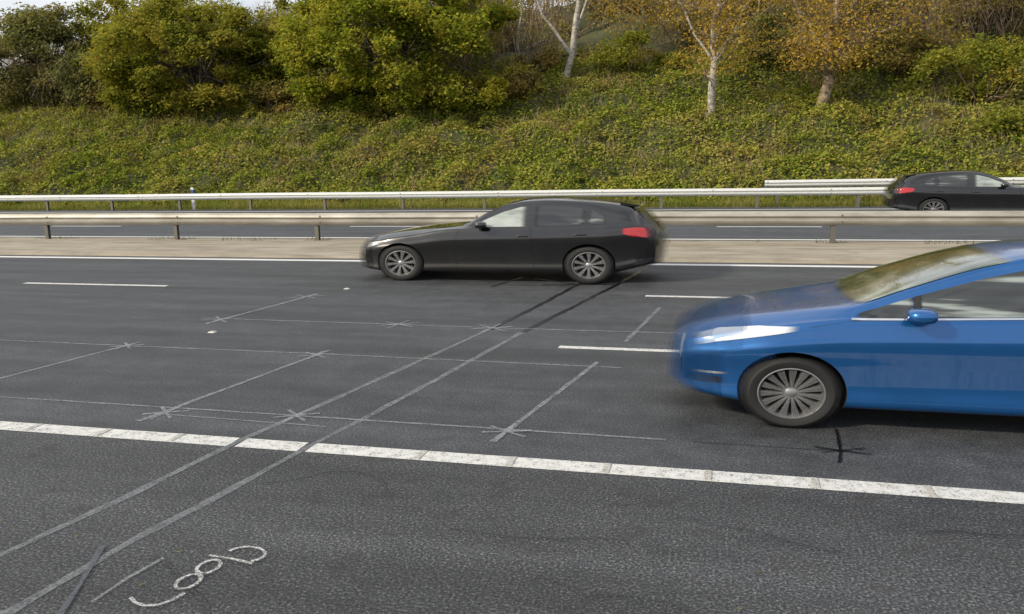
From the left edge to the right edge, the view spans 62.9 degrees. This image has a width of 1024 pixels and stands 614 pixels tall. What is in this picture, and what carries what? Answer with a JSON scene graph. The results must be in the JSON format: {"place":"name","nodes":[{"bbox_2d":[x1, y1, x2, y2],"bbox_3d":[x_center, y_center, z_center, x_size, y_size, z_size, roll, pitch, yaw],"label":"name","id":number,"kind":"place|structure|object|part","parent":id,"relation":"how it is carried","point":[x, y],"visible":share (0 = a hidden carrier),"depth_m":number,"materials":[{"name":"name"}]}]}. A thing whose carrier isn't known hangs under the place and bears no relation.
{"place":"outdoors","nodes":[
{"label":"outdoors","id":0,"kind":"place"},
{"bbox_2d":[0,0,572,86],"label":"sky","id":1,"kind":"structure","parent":0,"point":[4,4],"materials":[{"name":"white"}]},
{"bbox_2d":[0,188,889,210],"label":"verge grass","id":2,"kind":"structure","parent":0,"point":[358,204],"depth_m":36.45,"materials":[{"name":"green plant"}]},
{"bbox_2d":[0,236,988,263],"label":"central reserve","id":3,"kind":"structure","parent":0,"point":[813,251],"depth_m":19.54,"materials":[{"name":"concrete"}]},
{"bbox_2d":[32,235,974,244],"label":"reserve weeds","id":4,"kind":"object","parent":3,"relation":"on","point":[312,238],"visible":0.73,"depth_m":22.23,"materials":[{"name":"plant"}]},
{"bbox_2d":[0,210,1023,242],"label":"crash barrier","id":5,"kind":"object","parent":3,"relation":"on","point":[832,219],"visible":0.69,"depth_m":21.03,"materials":[{"name":"metal"}]},
{"bbox_2d":[0,255,1023,613],"bbox_3d":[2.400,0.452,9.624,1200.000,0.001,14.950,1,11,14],"label":"road","id":6,"kind":"structure","parent":0,"point":[340,535],"depth_m":6.17,"materials":[{"name":"grey asphalt"}]},
{"bbox_2d":[0,209,1023,613],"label":"road markings","id":7,"kind":"object","parent":6,"relation":"on","point":[650,471],"visible":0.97,"depth_m":6.27,"materials":[{"name":"white paint"}]},
{"bbox_2d":[365,196,660,283],"bbox_3d":[-0.014,-1.299,15.412,5.641,1.455,2.096,1,11,14],"label":"black hatchback car","id":8,"kind":"object","parent":6,"relation":"on","point":[589,240],"visible":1,"depth_m":14.51,"materials":[{"name":"paint"}]},
{"bbox_3d":[2.294,-1.694,14.749,0.180,0.204,1.053,1,11,14],"label":"rear window","id":9,"kind":"part","parent":8,"relation":"part of","materials":[{"name":"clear glass"}]},
{"bbox_2d":[680,239,1023,427],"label":"blue hatchback car","id":10,"kind":"object","parent":6,"relation":"on","point":[940,331],"visible":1,"depth_m":6.54,"materials":[{"name":"paint"}]},
{"bbox_2d":[0,0,1023,210],"bbox_3d":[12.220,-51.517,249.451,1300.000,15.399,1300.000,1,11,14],"label":"ground","id":11,"kind":"structure","parent":0,"point":[593,37],"depth_m":41.87,"materials":[{"name":"green plant"}]},
{"bbox_2d":[0,1,100,109],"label":"ash tree","id":12,"kind":"object","parent":11,"relation":"on","point":[27,30],"visible":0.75,"depth_m":54.03,"materials":[{"name":"green plant"}]},
{"bbox_2d":[31,46,143,117],"bbox_3d":[-26.399,-14.120,53.644,7.330,4.984,5.545,1,11,14],"label":"hawthorn tree","id":13,"kind":"object","parent":11,"relation":"on","point":[80,79],"visible":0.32,"depth_m":52.41,"materials":[{"name":"green plant"}]},
{"bbox_2d":[66,0,213,73],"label":"hawthorn tree","id":14,"kind":"object","parent":11,"relation":"on","point":[86,13],"visible":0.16,"depth_m":55.47,"materials":[{"name":"green plant"}]},
{"bbox_2d":[73,0,304,119],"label":"oak tree","id":15,"kind":"object","parent":11,"relation":"on","point":[183,34],"visible":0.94,"depth_m":48.56,"materials":[{"name":"green plant"}]},
{"bbox_2d":[190,187,195,209],"bbox_3d":[-14.602,-4.920,38.365,0.144,1.100,0.068,1,11,14],"label":"marker post","id":16,"kind":"object","parent":11,"relation":"on","point":[193,201],"visible":0.68,"depth_m":38.35,"materials":[{"name":"white plastic"}]},
{"bbox_2d":[247,79,299,114],"bbox_3d":[-13.848,-12.041,48.663,3.680,2.314,2.741,1,11,14],"label":"hawthorn bush","id":17,"kind":"object","parent":11,"relation":"on","point":[273,93],"visible":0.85,"depth_m":48.02,"materials":[{"name":"green plant"}]},
{"bbox_2d":[235,0,366,94],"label":"hawthorn tree","id":18,"kind":"object","parent":11,"relation":"on","point":[279,5],"visible":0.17,"depth_m":50.19,"materials":[{"name":"green plant"}]},
{"bbox_2d":[284,66,368,100],"bbox_3d":[-10.955,-12.694,48.121,4.890,2.217,3.332,1,11,14],"label":"hawthorn bush","id":19,"kind":"object","parent":11,"relation":"on","point":[326,70],"visible":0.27,"depth_m":47.49,"materials":[{"name":"green plant"}]},
{"bbox_2d":[268,0,530,116],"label":"oak tree","id":20,"kind":"object","parent":11,"relation":"on","point":[396,81],"visible":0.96,"depth_m":43.71,"materials":[{"name":"green plant"}]},
{"bbox_2d":[468,64,550,100],"bbox_3d":[-0.124,-12.119,46.231,4.637,2.310,3.314,1,11,14],"label":"hawthorn bush","id":21,"kind":"object","parent":11,"relation":"on","point":[530,79],"visible":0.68,"depth_m":45.50,"materials":[{"name":"green plant"}]},
{"bbox_2d":[0,39,1022,193],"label":"dead stems","id":22,"kind":"object","parent":11,"relation":"on","point":[534,115],"visible":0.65,"depth_m":40.95,"materials":[{"name":"brown plant"}]},
{"bbox_2d":[0,0,1023,106],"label":"woodland","id":23,"kind":"object","parent":11,"relation":"on","point":[968,9],"visible":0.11,"depth_m":48.78,"materials":[{"name":"plant"}]},
{"bbox_2d":[0,185,1023,210],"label":"crash barrier","id":24,"kind":"object","parent":11,"relation":"on","point":[756,192],"visible":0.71,"depth_m":34.60,"materials":[{"name":"metal"}]},
{"bbox_2d":[508,0,553,65],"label":"birch tree","id":25,"kind":"object","parent":11,"relation":"on","point":[530,46],"visible":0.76,"depth_m":49.23,"materials":[{"name":"grey plant"}]},
{"bbox_2d":[515,0,619,80],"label":"birch tree","id":26,"kind":"object","parent":11,"relation":"on","point":[577,19],"visible":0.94,"depth_m":45.80,"materials":[{"name":"white plant"}]},
{"bbox_2d":[569,0,696,65],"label":"birch tree","id":27,"kind":"object","parent":11,"relation":"on","point":[642,8],"visible":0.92,"depth_m":47.77,"materials":[{"name":"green plant"}]},
{"bbox_2d":[590,23,689,73],"bbox_3d":[6.951,-14.154,46.325,5.405,3.278,3.772,-4,11,-16],"label":"hawthorn bush","id":28,"kind":"object","parent":11,"relation":"on","point":[636,37],"visible":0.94,"depth_m":45.88,"materials":[{"name":"green plant"}]},
{"bbox_2d":[645,0,794,119],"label":"birch tree","id":29,"kind":"object","parent":11,"relation":"on","point":[713,55],"visible":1,"depth_m":39.31,"materials":[{"name":"brown plant"}]},
{"bbox_2d":[684,0,810,17],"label":"birch tree","id":30,"kind":"object","parent":11,"relation":"on","point":[759,6],"visible":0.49,"depth_m":46.77,"materials":[{"name":"orange plant"}]},
{"bbox_2d":[724,1,831,66],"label":"hawthorn bush","id":31,"kind":"object","parent":11,"relation":"on","point":[770,22],"visible":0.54,"depth_m":43.44,"materials":[{"name":"green plant"}]},
{"bbox_2d":[750,0,940,115],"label":"birch tree","id":32,"kind":"object","parent":11,"relation":"on","point":[825,51],"visible":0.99,"depth_m":38.67,"materials":[{"name":"brown plant"}]},
{"bbox_2d":[832,23,956,78],"bbox_3d":[19.113,-12.740,41.884,5.546,3.139,4.158,-2,10,-5],"label":"hawthorn bush","id":33,"kind":"object","parent":11,"relation":"on","point":[917,40],"visible":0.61,"depth_m":41.33,"materials":[{"name":"plant"}]},
{"bbox_2d":[765,177,1023,206],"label":"crash barrier","id":34,"kind":"object","parent":11,"relation":"on","point":[848,182],"visible":0.59,"depth_m":31.91,"materials":[{"name":"metal"}]},
{"bbox_2d":[870,0,990,84],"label":"birch tree","id":35,"kind":"object","parent":11,"relation":"on","point":[929,14],"visible":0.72,"depth_m":41.26,"materials":[{"name":"orange plant"}]},
{"bbox_2d":[893,32,1023,108],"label":"hawthorn bush","id":36,"kind":"object","parent":11,"relation":"on","point":[1007,53],"visible":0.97,"depth_m":38.63,"materials":[{"name":"green plant"}]},
{"bbox_2d":[971,103,1023,142],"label":"hawthorn bush","id":37,"kind":"object","parent":11,"relation":"on","point":[1018,115],"visible":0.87,"depth_m":34.58,"materials":[{"name":"green plant"}]},
{"bbox_2d":[996,58,1023,108],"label":"hawthorn bush","id":38,"kind":"object","parent":11,"relation":"on","point":[1019,95],"visible":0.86,"depth_m":37.48,"materials":[{"name":"green plant"}]},
{"bbox_2d":[0,207,1023,239],"bbox_3d":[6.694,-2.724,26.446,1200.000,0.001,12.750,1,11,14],"label":"road","id":39,"kind":"structure","parent":0,"point":[878,232],"depth_m":25.45,"materials":[{"name":"grey asphalt"}]},
{"bbox_2d":[886,170,1023,210],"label":"black hatchback car","id":40,"kind":"object","parent":39,"relation":"on","point":[956,190],"visible":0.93,"depth_m":24.95,"materials":[{"name":"paint"}]},
{"bbox_3d":[12.053,-3.958,25.973,0.176,0.204,1.053,1,11,14],"label":"rear window","id":41,"kind":"part","parent":40,"relation":"part of","materials":[{"name":"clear glass"}]}
]}

